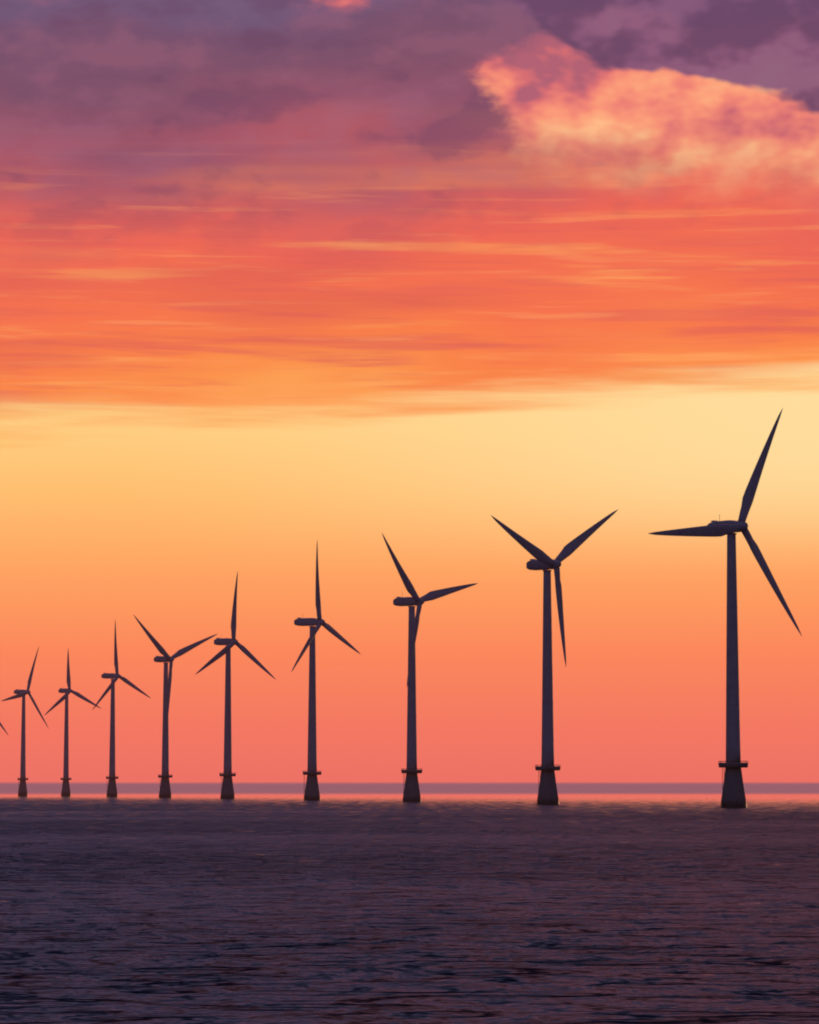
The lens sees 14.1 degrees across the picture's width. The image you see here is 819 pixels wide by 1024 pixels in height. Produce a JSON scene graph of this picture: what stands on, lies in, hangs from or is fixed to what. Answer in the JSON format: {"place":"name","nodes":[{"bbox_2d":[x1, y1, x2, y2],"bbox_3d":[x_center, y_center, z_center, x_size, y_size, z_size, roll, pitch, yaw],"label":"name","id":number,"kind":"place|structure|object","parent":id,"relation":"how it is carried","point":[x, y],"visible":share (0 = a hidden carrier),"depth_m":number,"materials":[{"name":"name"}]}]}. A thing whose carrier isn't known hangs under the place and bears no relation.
{"place":"outdoors","nodes":[
{"label":"outdoors","id":0,"kind":"place"},
{"bbox_2d":[0,788,818,1023],"bbox_3d":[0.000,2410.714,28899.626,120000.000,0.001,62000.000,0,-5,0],"label":"sea","id":1,"kind":"structure","parent":0,"point":[438,906],"depth_m":127.05,"materials":[{"name":"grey liquid"}]},
{"bbox_2d":[2,647,48,794],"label":"wind turbine","id":2,"kind":"object","parent":1,"relation":"in","point":[22,790],"visible":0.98,"depth_m":2066.07,"materials":[{"name":"paint"}]},
{"bbox_2d":[45,649,100,794],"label":"wind turbine","id":3,"kind":"object","parent":1,"relation":"in","point":[66,778],"visible":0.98,"depth_m":2041.54,"materials":[{"name":"paint"}]},
{"bbox_2d":[92,620,149,795],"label":"wind turbine","id":4,"kind":"object","parent":1,"relation":"in","point":[112,787],"visible":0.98,"depth_m":1769.13,"materials":[{"name":"paint"}]},
{"bbox_2d":[133,614,216,796],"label":"wind turbine","id":5,"kind":"object","parent":1,"relation":"in","point":[165,775],"visible":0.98,"depth_m":1536.93,"materials":[{"name":"paint"}]},
{"bbox_2d":[196,572,275,798],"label":"wind turbine","id":6,"kind":"object","parent":1,"relation":"in","point":[227,790],"visible":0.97,"depth_m":1352.67,"materials":[{"name":"paint"}]},
{"bbox_2d":[291,542,359,799],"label":"wind turbine","id":7,"kind":"object","parent":1,"relation":"in","point":[311,791],"visible":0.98,"depth_m":1190.65,"materials":[{"name":"paint"}]},
{"bbox_2d":[382,533,477,801],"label":"wind turbine","id":8,"kind":"object","parent":1,"relation":"in","point":[411,791],"visible":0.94,"depth_m":1058.27,"materials":[{"name":"paint"}]},
{"bbox_2d":[491,510,616,804],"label":"wind turbine","id":9,"kind":"object","parent":1,"relation":"in","point":[547,768],"visible":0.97,"depth_m":882.03,"materials":[{"name":"paint"}]},
{"bbox_2d":[648,408,801,807],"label":"wind turbine","id":10,"kind":"object","parent":1,"relation":"in","point":[733,793],"visible":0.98,"depth_m":753.64,"materials":[{"name":"paint"}]},
{"bbox_2d":[0,783,818,787],"bbox_3d":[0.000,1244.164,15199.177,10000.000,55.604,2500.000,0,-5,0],"label":"cloud bank","id":11,"kind":"structure","parent":0,"point":[422,785],"depth_m":14068.07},
{"bbox_2d":[0,0,818,782],"label":"sky","id":12,"kind":"structure","parent":0,"point":[279,279],"materials":[{"name":"orange"}]}
]}

